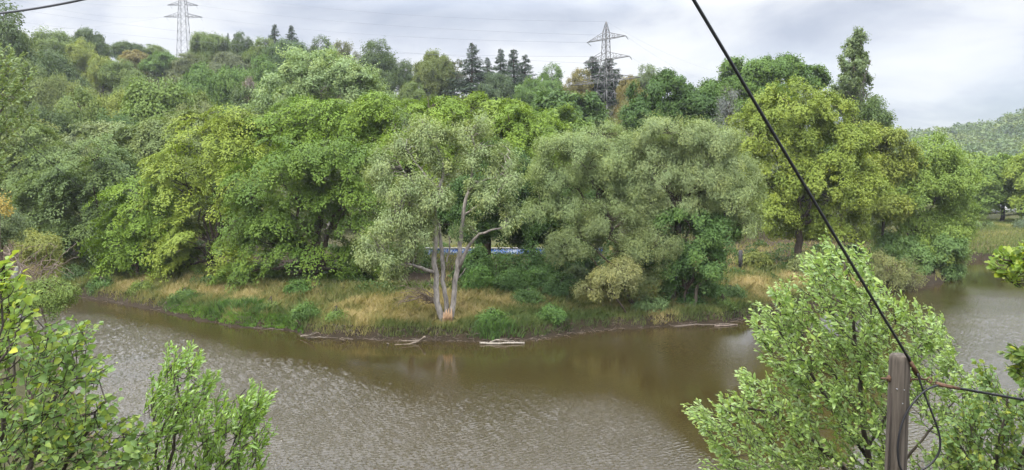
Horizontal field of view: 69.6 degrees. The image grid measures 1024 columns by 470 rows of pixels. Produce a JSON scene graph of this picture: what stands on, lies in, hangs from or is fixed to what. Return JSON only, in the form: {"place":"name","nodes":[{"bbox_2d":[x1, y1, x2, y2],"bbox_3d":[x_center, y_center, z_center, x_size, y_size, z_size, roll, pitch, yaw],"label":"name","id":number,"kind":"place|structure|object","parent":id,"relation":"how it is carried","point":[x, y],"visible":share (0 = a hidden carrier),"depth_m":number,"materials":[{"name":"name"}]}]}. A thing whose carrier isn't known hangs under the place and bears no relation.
{"place":"outdoors","nodes":[
{"label":"outdoors","id":0,"kind":"place"},
{"bbox_2d":[0,78,1023,469],"bbox_3d":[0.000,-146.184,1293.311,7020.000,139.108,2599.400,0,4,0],"label":"ground","id":1,"kind":"structure","parent":0,"point":[582,322],"depth_m":58.53,"materials":[{"name":"soil"}]},
{"bbox_2d":[0,205,32,350],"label":"shrub","id":2,"kind":"object","parent":1,"relation":"on","point":[6,231],"visible":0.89,"depth_m":37.90,"materials":[{"name":"green plant"}]},
{"bbox_2d":[0,42,41,184],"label":"broadleaf tree","id":3,"kind":"object","parent":1,"relation":"on","point":[7,62],"visible":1,"depth_m":20.33,"materials":[{"name":"green plant"}]},
{"bbox_2d":[0,250,41,361],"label":"hazel bush","id":4,"kind":"object","parent":1,"relation":"on","point":[23,302],"visible":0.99,"depth_m":5.17,"materials":[{"name":"green plant"}]},
{"bbox_2d":[0,53,47,119],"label":"broadleaf tree","id":5,"kind":"object","parent":1,"relation":"on","point":[29,66],"visible":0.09,"depth_m":146.83,"materials":[{"name":"green plant"}]},
{"bbox_2d":[0,0,69,105],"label":"broadleaf tree","id":6,"kind":"object","parent":1,"relation":"on","point":[8,26],"visible":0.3,"depth_m":155.28,"materials":[{"name":"green plant"}]},
{"bbox_2d":[9,227,67,335],"bbox_3d":[-27.567,3.759,43.262,2.855,8.482,2.703,2,5,31],"label":"shrub","id":7,"kind":"object","parent":1,"relation":"on","point":[46,241],"visible":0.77,"depth_m":42.80,"materials":[{"name":"green plant"}]},
{"bbox_2d":[0,243,76,292],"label":"brush pile","id":8,"kind":"object","parent":1,"relation":"on","point":[21,265],"visible":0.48,"depth_m":39.95,"materials":[{"name":"brown plant"}]},
{"bbox_2d":[2,274,82,398],"bbox_3d":[-20.798,4.893,31.256,5.026,6.548,2.553,0,4,0],"label":"shrub","id":9,"kind":"object","parent":1,"relation":"on","point":[51,300],"visible":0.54,"depth_m":31.00,"materials":[{"name":"green plant"}]},
{"bbox_2d":[17,96,77,197],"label":"broadleaf tree","id":10,"kind":"object","parent":1,"relation":"on","point":[50,117],"visible":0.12,"depth_m":111.92,"materials":[{"name":"green plant"}]},
{"bbox_2d":[27,68,71,113],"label":"broadleaf tree","id":11,"kind":"object","parent":1,"relation":"on","point":[54,86],"visible":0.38,"depth_m":147.00,"materials":[{"name":"green plant"}]},
{"bbox_2d":[0,116,109,262],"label":"broadleaf tree","id":12,"kind":"object","parent":1,"relation":"on","point":[32,162],"visible":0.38,"depth_m":83.84,"materials":[{"name":"green plant"}]},
{"bbox_2d":[27,23,86,73],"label":"broadleaf tree","id":13,"kind":"object","parent":1,"relation":"on","point":[59,40],"visible":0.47,"depth_m":224.13,"materials":[{"name":"green plant"}]},
{"bbox_2d":[34,45,94,88],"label":"broadleaf tree","id":14,"kind":"object","parent":1,"relation":"on","point":[63,62],"visible":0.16,"depth_m":181.91,"materials":[{"name":"green plant"}]},
{"bbox_2d":[0,312,160,469],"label":"hazel bush","id":15,"kind":"object","parent":1,"relation":"on","point":[53,448],"visible":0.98,"depth_m":5.52,"materials":[{"name":"green plant"}]},
{"bbox_2d":[54,80,107,185],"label":"broadleaf tree","id":16,"kind":"object","parent":1,"relation":"on","point":[78,116],"visible":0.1,"depth_m":118.42,"materials":[{"name":"green plant"}]},
{"bbox_2d":[65,36,103,74],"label":"broadleaf tree","id":17,"kind":"object","parent":1,"relation":"on","point":[79,52],"visible":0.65,"depth_m":215.45,"materials":[{"name":"green plant"}]},
{"bbox_2d":[6,132,163,266],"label":"broadleaf tree","id":18,"kind":"object","parent":1,"relation":"on","point":[110,167],"visible":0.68,"depth_m":78.77,"materials":[{"name":"green plant"}]},
{"bbox_2d":[71,27,113,60],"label":"broadleaf tree","id":19,"kind":"object","parent":1,"relation":"on","point":[101,48],"visible":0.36,"depth_m":255.05,"materials":[{"name":"green plant"}]},
{"bbox_2d":[41,120,144,187],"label":"broadleaf tree","id":20,"kind":"object","parent":1,"relation":"on","point":[84,126],"visible":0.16,"depth_m":92.32,"materials":[{"name":"green plant"}]},
{"bbox_2d":[81,55,115,96],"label":"broadleaf tree","id":21,"kind":"object","parent":1,"relation":"on","point":[92,75],"visible":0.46,"depth_m":205.03,"materials":[{"name":"green plant"}]},
{"bbox_2d":[88,87,126,134],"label":"broadleaf tree","id":22,"kind":"object","parent":1,"relation":"on","point":[112,106],"visible":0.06,"depth_m":122.70,"materials":[{"name":"green plant"}]},
{"bbox_2d":[97,57,146,89],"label":"broadleaf tree","id":23,"kind":"object","parent":1,"relation":"on","point":[116,72],"visible":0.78,"depth_m":199.36,"materials":[{"name":"green plant"}]},
{"bbox_2d":[74,175,202,281],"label":"broadleaf tree","id":24,"kind":"object","parent":1,"relation":"on","point":[132,250],"visible":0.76,"depth_m":73.56,"materials":[{"name":"green plant"}]},
{"bbox_2d":[85,105,218,252],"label":"broadleaf tree","id":25,"kind":"object","parent":1,"relation":"on","point":[145,129],"visible":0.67,"depth_m":86.84,"materials":[{"name":"green plant"}]},
{"bbox_2d":[136,49,181,78],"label":"broadleaf tree","id":26,"kind":"object","parent":1,"relation":"on","point":[157,62],"visible":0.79,"depth_m":233.77,"materials":[{"name":"green plant"}]},
{"bbox_2d":[118,68,205,173],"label":"broadleaf tree","id":27,"kind":"object","parent":1,"relation":"on","point":[143,100],"visible":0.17,"depth_m":116.26,"materials":[{"name":"green plant"}]},
{"bbox_2d":[161,51,204,79],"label":"broadleaf tree","id":28,"kind":"object","parent":1,"relation":"on","point":[177,66],"visible":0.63,"depth_m":231.14,"materials":[{"name":"green plant"}]},
{"bbox_2d":[176,61,217,104],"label":"broadleaf tree","id":29,"kind":"object","parent":1,"relation":"on","point":[197,77],"visible":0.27,"depth_m":167.84,"materials":[{"name":"green plant"}]},
{"bbox_2d":[185,29,231,65],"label":"broadleaf tree","id":30,"kind":"object","parent":1,"relation":"on","point":[203,46],"visible":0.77,"depth_m":260.71,"materials":[{"name":"green plant"}]},
{"bbox_2d":[139,339,279,469],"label":"willow bush","id":31,"kind":"object","parent":1,"relation":"on","point":[179,426],"visible":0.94,"depth_m":7.17,"materials":[{"name":"green plant"}]},
{"bbox_2d":[160,100,260,235],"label":"broadleaf tree","id":32,"kind":"object","parent":1,"relation":"on","point":[205,105],"visible":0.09,"depth_m":96.26,"materials":[{"name":"green plant"}]},
{"bbox_2d":[129,103,303,286],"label":"broadleaf tree","id":33,"kind":"object","parent":1,"relation":"on","point":[222,131],"visible":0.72,"depth_m":72.28,"materials":[{"name":"green plant"}]},
{"bbox_2d":[206,50,253,78],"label":"broadleaf tree","id":34,"kind":"object","parent":1,"relation":"on","point":[226,59],"visible":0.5,"depth_m":227.15,"materials":[{"name":"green plant"}]},
{"bbox_2d":[205,63,259,108],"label":"broadleaf tree","id":35,"kind":"object","parent":1,"relation":"on","point":[226,80],"visible":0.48,"depth_m":164.89,"materials":[{"name":"green plant"}]},
{"bbox_2d":[219,80,282,155],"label":"broadleaf tree","id":36,"kind":"object","parent":1,"relation":"on","point":[241,100],"visible":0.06,"depth_m":138.18,"materials":[{"name":"green plant"}]},
{"bbox_2d":[242,35,274,67],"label":"broadleaf tree","id":37,"kind":"object","parent":1,"relation":"on","point":[254,50],"visible":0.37,"depth_m":234.44,"materials":[{"name":"green plant"}]},
{"bbox_2d":[246,52,282,111],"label":"broadleaf tree","id":38,"kind":"object","parent":1,"relation":"on","point":[257,72],"visible":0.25,"depth_m":181.16,"materials":[{"name":"green plant"}]},
{"bbox_2d":[260,35,309,80],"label":"broadleaf tree","id":39,"kind":"object","parent":1,"relation":"on","point":[275,57],"visible":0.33,"depth_m":228.24,"materials":[{"name":"green plant"}]},
{"bbox_2d":[287,300,324,327],"bbox_3d":[-15.256,5.882,55.129,2.755,2.410,2.249,-4,5,-43],"label":"shrub","id":40,"kind":"object","parent":1,"relation":"on","point":[301,311],"visible":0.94,"depth_m":54.68,"materials":[{"name":"green plant"}]},
{"bbox_2d":[205,133,413,294],"bbox_3d":[-18.327,-1.480,66.379,19.604,15.568,11.201,0,4,0],"label":"broadleaf tree","id":41,"kind":"object","parent":1,"relation":"on","point":[285,239],"visible":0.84,"depth_m":64.81,"materials":[{"name":"green plant"}]},
{"bbox_2d":[232,94,403,246],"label":"broadleaf tree","id":42,"kind":"object","parent":1,"relation":"on","point":[294,129],"visible":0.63,"depth_m":73.65,"materials":[{"name":"green plant"}]},
{"bbox_2d":[239,43,410,241],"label":"broadleaf tree","id":43,"kind":"object","parent":1,"relation":"on","point":[309,79],"visible":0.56,"depth_m":97.19,"materials":[{"name":"green plant"}]},
{"bbox_2d":[356,36,406,91],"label":"broadleaf tree","id":44,"kind":"object","parent":1,"relation":"on","point":[387,63],"visible":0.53,"depth_m":217.51,"materials":[{"name":"green plant"}]},
{"bbox_2d":[341,90,483,264],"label":"broadleaf tree","id":45,"kind":"object","parent":1,"relation":"on","point":[447,104],"visible":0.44,"depth_m":72.66,"materials":[{"name":"green plant"}]},
{"bbox_2d":[396,80,428,122],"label":"broadleaf tree","id":46,"kind":"object","parent":1,"relation":"on","point":[407,92],"visible":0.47,"depth_m":186.39,"materials":[{"name":"green plant"}]},
{"bbox_2d":[65,291,773,342],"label":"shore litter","id":47,"kind":"object","parent":1,"relation":"on","point":[582,332],"visible":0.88,"depth_m":54.24,"materials":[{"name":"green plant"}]},
{"bbox_2d":[411,48,456,102],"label":"broadleaf tree","id":48,"kind":"object","parent":1,"relation":"on","point":[433,73],"visible":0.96,"depth_m":205.54,"materials":[{"name":"green plant"}]},
{"bbox_2d":[347,108,529,322],"bbox_3d":[-5.105,-0.986,52.602,12.849,16.151,6.680,0,4,0],"label":"willow tree","id":49,"kind":"object","parent":1,"relation":"on","point":[397,217],"visible":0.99,"depth_m":52.27,"materials":[{"name":"green plant"}]},
{"bbox_2d":[0,72,888,242],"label":"hillside scrub","id":50,"kind":"object","parent":1,"relation":"on","point":[155,76],"visible":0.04,"depth_m":124.53,"materials":[{"name":"green plant"}]},
{"bbox_2d":[54,252,866,338],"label":"meadow grass","id":51,"kind":"structure","parent":1,"relation":"on","point":[375,314],"depth_m":59.15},
{"bbox_2d":[50,239,873,291],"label":"undergrowth","id":52,"kind":"object","parent":1,"relation":"on","point":[425,264],"visible":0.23,"depth_m":79.95,"materials":[{"name":"green plant"}]},
{"bbox_2d":[442,43,492,103],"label":"conifer tree","id":53,"kind":"object","parent":1,"relation":"on","point":[465,86],"visible":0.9,"depth_m":202.95,"materials":[{"name":"green plant"}]},
{"bbox_2d":[451,241,492,281],"bbox_3d":[-3.387,2.626,64.344,4.068,4.228,3.429,0,4,0],"label":"shrub","id":54,"kind":"object","parent":1,"relation":"on","point":[475,257],"visible":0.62,"depth_m":63.89,"materials":[{"name":"green plant"}]},
{"bbox_2d":[460,265,496,292],"bbox_3d":[-2.472,3.811,60.797,3.592,2.960,2.694,0,4,0],"label":"shrub","id":55,"kind":"object","parent":1,"relation":"on","point":[480,277],"visible":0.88,"depth_m":60.18,"materials":[{"name":"green plant"}]},
{"bbox_2d":[428,90,536,254],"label":"broadleaf tree","id":56,"kind":"object","parent":1,"relation":"on","point":[495,105],"visible":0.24,"depth_m":74.38,"materials":[{"name":"green plant"}]},
{"bbox_2d":[425,135,565,256],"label":"broadleaf tree","id":57,"kind":"object","parent":1,"relation":"on","point":[453,214],"visible":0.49,"depth_m":66.47,"materials":[{"name":"green plant"}]},
{"bbox_2d":[478,70,513,104],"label":"broadleaf tree","id":58,"kind":"object","parent":1,"relation":"on","point":[497,85],"visible":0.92,"depth_m":191.32,"materials":[{"name":"green plant"}]},
{"bbox_2d":[489,265,534,294],"bbox_3d":[-0.004,3.893,60.197,3.716,3.247,2.734,2,4,28],"label":"shrub","id":59,"kind":"object","parent":1,"relation":"on","point":[512,279],"visible":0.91,"depth_m":59.53,"materials":[{"name":"green plant"}]},
{"bbox_2d":[506,241,545,272],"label":"shrub","id":60,"kind":"object","parent":1,"relation":"on","point":[529,256],"visible":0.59,"depth_m":66.00,"materials":[{"name":"green plant"}]},
{"bbox_2d":[510,286,545,305],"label":"shrub","id":61,"kind":"object","parent":1,"relation":"on","point":[528,295],"visible":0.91,"depth_m":57.33,"materials":[{"name":"green plant"}]},
{"bbox_2d":[512,76,549,118],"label":"broadleaf tree","id":62,"kind":"object","parent":1,"relation":"on","point":[529,95],"visible":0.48,"depth_m":171.65,"materials":[{"name":"green plant"}]},
{"bbox_2d":[485,102,578,265],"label":"broadleaf tree","id":63,"kind":"object","parent":1,"relation":"on","point":[519,115],"visible":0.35,"depth_m":71.41,"materials":[{"name":"green plant"}]},
{"bbox_2d":[537,62,565,93],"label":"broadleaf tree","id":64,"kind":"object","parent":1,"relation":"on","point":[553,83],"visible":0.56,"depth_m":197.00,"materials":[{"name":"green plant"}]},
{"bbox_2d":[535,300,567,324],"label":"shrub","id":65,"kind":"object","parent":1,"relation":"on","point":[548,311],"visible":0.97,"depth_m":54.04,"materials":[{"name":"green plant"}]},
{"bbox_2d":[525,102,592,164],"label":"broadleaf tree","id":66,"kind":"object","parent":1,"relation":"on","point":[564,109],"visible":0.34,"depth_m":110.41,"materials":[{"name":"green plant"}]},
{"bbox_2d":[501,170,618,259],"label":"broadleaf tree","id":67,"kind":"object","parent":1,"relation":"on","point":[518,238],"visible":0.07,"depth_m":68.86,"materials":[{"name":"green plant"}]},
{"bbox_2d":[540,270,582,298],"bbox_3d":[4.048,4.196,60.380,3.787,2.612,2.764,0,4,0],"label":"shrub","id":68,"kind":"object","parent":1,"relation":"on","point":[558,286],"visible":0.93,"depth_m":59.98,"materials":[{"name":"green plant"}]},
{"bbox_2d":[527,86,609,168],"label":"broadleaf tree","id":69,"kind":"object","parent":1,"relation":"on","point":[588,105],"visible":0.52,"depth_m":124.51,"materials":[{"name":"green plant"}]},
{"bbox_2d":[562,67,594,96],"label":"broadleaf tree","id":70,"kind":"object","parent":1,"relation":"on","point":[576,79],"visible":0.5,"depth_m":194.67,"materials":[{"name":"green plant"}]},
{"bbox_2d":[518,112,660,298],"bbox_3d":[6.230,-2.107,60.652,12.018,15.870,7.172,0,4,0],"label":"willow tree","id":71,"kind":"object","parent":1,"relation":"on","point":[601,168],"visible":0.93,"depth_m":59.60,"materials":[{"name":"green plant"}]},
{"bbox_2d":[578,56,619,107],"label":"spruce tree","id":72,"kind":"object","parent":1,"relation":"on","point":[594,71],"visible":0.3,"depth_m":200.27,"materials":[{"name":"green plant"}]},
{"bbox_2d":[573,21,639,118],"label":"lattice tower","id":73,"kind":"structure","parent":1,"relation":"on","point":[605,49],"depth_m":183.25,"materials":[{"name":"metal"}]},
{"bbox_2d":[591,58,622,106],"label":"spruce tree","id":74,"kind":"object","parent":1,"relation":"on","point":[616,82],"visible":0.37,"depth_m":200.94,"materials":[{"name":"green plant"}]},
{"bbox_2d":[569,249,646,314],"bbox_3d":[7.268,3.855,56.794,5.451,5.513,4.330,4,5,43],"label":"willow bush","id":75,"kind":"object","parent":1,"relation":"on","point":[611,280],"visible":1,"depth_m":56.37,"materials":[{"name":"green plant"}]},
{"bbox_2d":[539,196,686,304],"bbox_3d":[8.037,1.630,58.890,12.061,9.606,6.022,0,4,0],"label":"willow tree","id":76,"kind":"object","parent":1,"relation":"on","point":[568,245],"visible":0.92,"depth_m":57.96,"materials":[{"name":"green plant"}]},
{"bbox_2d":[612,74,647,119],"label":"broadleaf tree","id":77,"kind":"object","parent":1,"relation":"on","point":[621,89],"visible":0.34,"depth_m":182.84,"materials":[{"name":"green plant"}]},
{"bbox_2d":[630,294,670,313],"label":"shrub","id":78,"kind":"object","parent":1,"relation":"on","point":[656,303],"visible":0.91,"depth_m":57.93,"materials":[{"name":"green plant"}]},
{"bbox_2d":[616,66,725,228],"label":"broadleaf tree","id":79,"kind":"object","parent":1,"relation":"on","point":[683,99],"visible":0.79,"depth_m":103.16,"materials":[{"name":"green plant"}]},
{"bbox_2d":[430,220,914,286],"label":"rough grass","id":80,"kind":"structure","parent":1,"relation":"on","point":[730,265],"depth_m":90.42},
{"bbox_2d":[612,109,764,300],"bbox_3d":[14.078,-2.184,60.575,13.296,16.317,6.946,0,4,0],"label":"willow tree","id":81,"kind":"object","parent":1,"relation":"on","point":[684,175],"visible":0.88,"depth_m":59.00,"materials":[{"name":"green plant"}]},
{"bbox_2d":[641,205,743,304],"bbox_3d":[14.571,1.717,59.920,8.671,9.058,5.649,0,4,0],"label":"broadleaf tree","id":82,"kind":"object","parent":1,"relation":"on","point":[709,231],"visible":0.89,"depth_m":58.74,"materials":[{"name":"green plant"}]},
{"bbox_2d":[710,83,742,245],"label":"blue spruce","id":83,"kind":"object","parent":1,"relation":"on","point":[726,111],"visible":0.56,"depth_m":94.98,"materials":[{"name":"green plant"}]},
{"bbox_2d":[692,169,775,306],"bbox_3d":[17.656,0.306,59.425,5.970,12.062,5.250,4,6,44],"label":"willow tree","id":84,"kind":"object","parent":1,"relation":"on","point":[748,194],"visible":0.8,"depth_m":58.55,"materials":[{"name":"green plant"}]},
{"bbox_2d":[734,248,774,268],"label":"shrub","id":85,"kind":"object","parent":1,"relation":"on","point":[754,258],"visible":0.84,"depth_m":76.62,"materials":[{"name":"green plant"}]},
{"bbox_2d":[693,51,833,188],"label":"broadleaf tree","id":86,"kind":"object","parent":1,"relation":"on","point":[756,74],"visible":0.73,"depth_m":118.42,"materials":[{"name":"green plant"}]},
{"bbox_2d":[724,72,894,259],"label":"lime tree","id":87,"kind":"object","parent":1,"relation":"on","point":[789,120],"visible":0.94,"depth_m":76.62,"materials":[{"name":"green plant"}]},
{"bbox_2d":[680,228,985,469],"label":"sallow bush","id":88,"kind":"object","parent":1,"relation":"on","point":[800,376],"visible":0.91,"depth_m":9.31,"materials":[{"name":"green plant"}]},
{"bbox_2d":[829,25,882,228],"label":"columnar poplar","id":89,"kind":"object","parent":1,"relation":"on","point":[856,71],"visible":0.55,"depth_m":109.58,"materials":[{"name":"green plant"}]},
{"bbox_2d":[854,92,897,236],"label":"broadleaf tree","id":90,"kind":"object","parent":1,"relation":"on","point":[885,117],"visible":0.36,"depth_m":106.22,"materials":[{"name":"green plant"}]},
{"bbox_2d":[848,119,932,237],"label":"broadleaf tree","id":91,"kind":"object","parent":1,"relation":"on","point":[899,169],"visible":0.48,"depth_m":83.83,"materials":[{"name":"green plant"}]},
{"bbox_2d":[852,247,928,292],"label":"twiggy bush","id":92,"kind":"object","parent":1,"relation":"on","point":[897,276],"visible":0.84,"depth_m":75.42,"materials":[{"name":"green plant"}]},
{"bbox_2d":[881,352,932,469],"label":"telephone pole","id":93,"kind":"object","parent":1,"relation":"on","point":[899,378],"visible":0.97,"depth_m":6.66,"materials":[{"name":"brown wood"}]},
{"bbox_2d":[692,0,910,361],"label":"cable","id":94,"kind":"object","parent":93,"relation":"attached to","point":[717,39],"visible":1,"depth_m":5.48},
{"bbox_2d":[909,361,928,379],"bbox_3d":[3.677,1.221,6.665,0.256,0.205,0.047,-2,4,-22],"label":"cable clamp","id":95,"kind":"object","parent":93,"relation":"attached to","point":[914,369],"visible":1,"depth_m":6.63,"materials":[{"name":"metal"}]},
{"bbox_2d":[896,373,940,469],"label":"cable","id":96,"kind":"object","parent":95,"relation":"hanging from","point":[934,419],"visible":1,"depth_m":6.63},
{"bbox_2d":[871,228,971,280],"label":"willow bush","id":97,"kind":"object","parent":1,"relation":"on","point":[921,252],"visible":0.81,"depth_m":83.97,"materials":[{"name":"green plant"}]},
{"bbox_2d":[858,128,985,270],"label":"broadleaf tree","id":98,"kind":"object","parent":1,"relation":"on","point":[944,186],"visible":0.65,"depth_m":85.36,"materials":[{"name":"green plant"}]},
{"bbox_2d":[890,108,1023,172],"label":"wood","id":99,"kind":"object","parent":1,"relation":"on","point":[1004,143],"visible":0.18,"depth_m":612.83,"materials":[{"name":"green plant"}]},
{"bbox_2d":[927,358,1023,469],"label":"alder bush","id":100,"kind":"object","parent":1,"relation":"on","point":[956,457],"visible":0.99,"depth_m":7.96,"materials":[{"name":"green plant"}]},
{"bbox_2d":[934,217,1023,280],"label":"meadow grass","id":101,"kind":"structure","parent":1,"relation":"on","point":[999,226],"depth_m":116.45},
{"bbox_2d":[969,152,1022,221],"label":"broadleaf tree","id":102,"kind":"object","parent":1,"relation":"on","point":[995,191],"visible":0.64,"depth_m":143.64,"materials":[{"name":"green plant"}]},
{"bbox_2d":[984,240,1023,287],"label":"oak tree","id":103,"kind":"object","parent":1,"relation":"on","point":[1012,261],"visible":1,"depth_m":6.34,"materials":[{"name":"green plant"}]},
{"bbox_2d":[997,341,1023,380],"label":"oak bough","id":104,"kind":"object","parent":103,"relation":"attached to","point":[1015,356],"visible":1,"depth_m":6.33,"materials":[{"name":"green plant"}]},
{"bbox_2d":[1000,145,1023,218],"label":"broadleaf tree","id":105,"kind":"object","parent":1,"relation":"on","point":[1014,169],"visible":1,"depth_m":138.61,"materials":[{"name":"green plant"}]},
{"bbox_2d":[0,0,1023,130],"label":"sky","id":106,"kind":"structure","parent":0,"point":[940,63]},
{"bbox_2d":[3,260,1023,469],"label":"water","id":107,"kind":"structure","parent":0,"point":[614,399],"depth_m":40.59,"materials":[{"name":"liquid"}]},
{"bbox_2d":[168,300,303,333],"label":"water plants","id":108,"kind":"object","parent":107,"relation":"on","point":[222,320],"visible":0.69,"depth_m":57.37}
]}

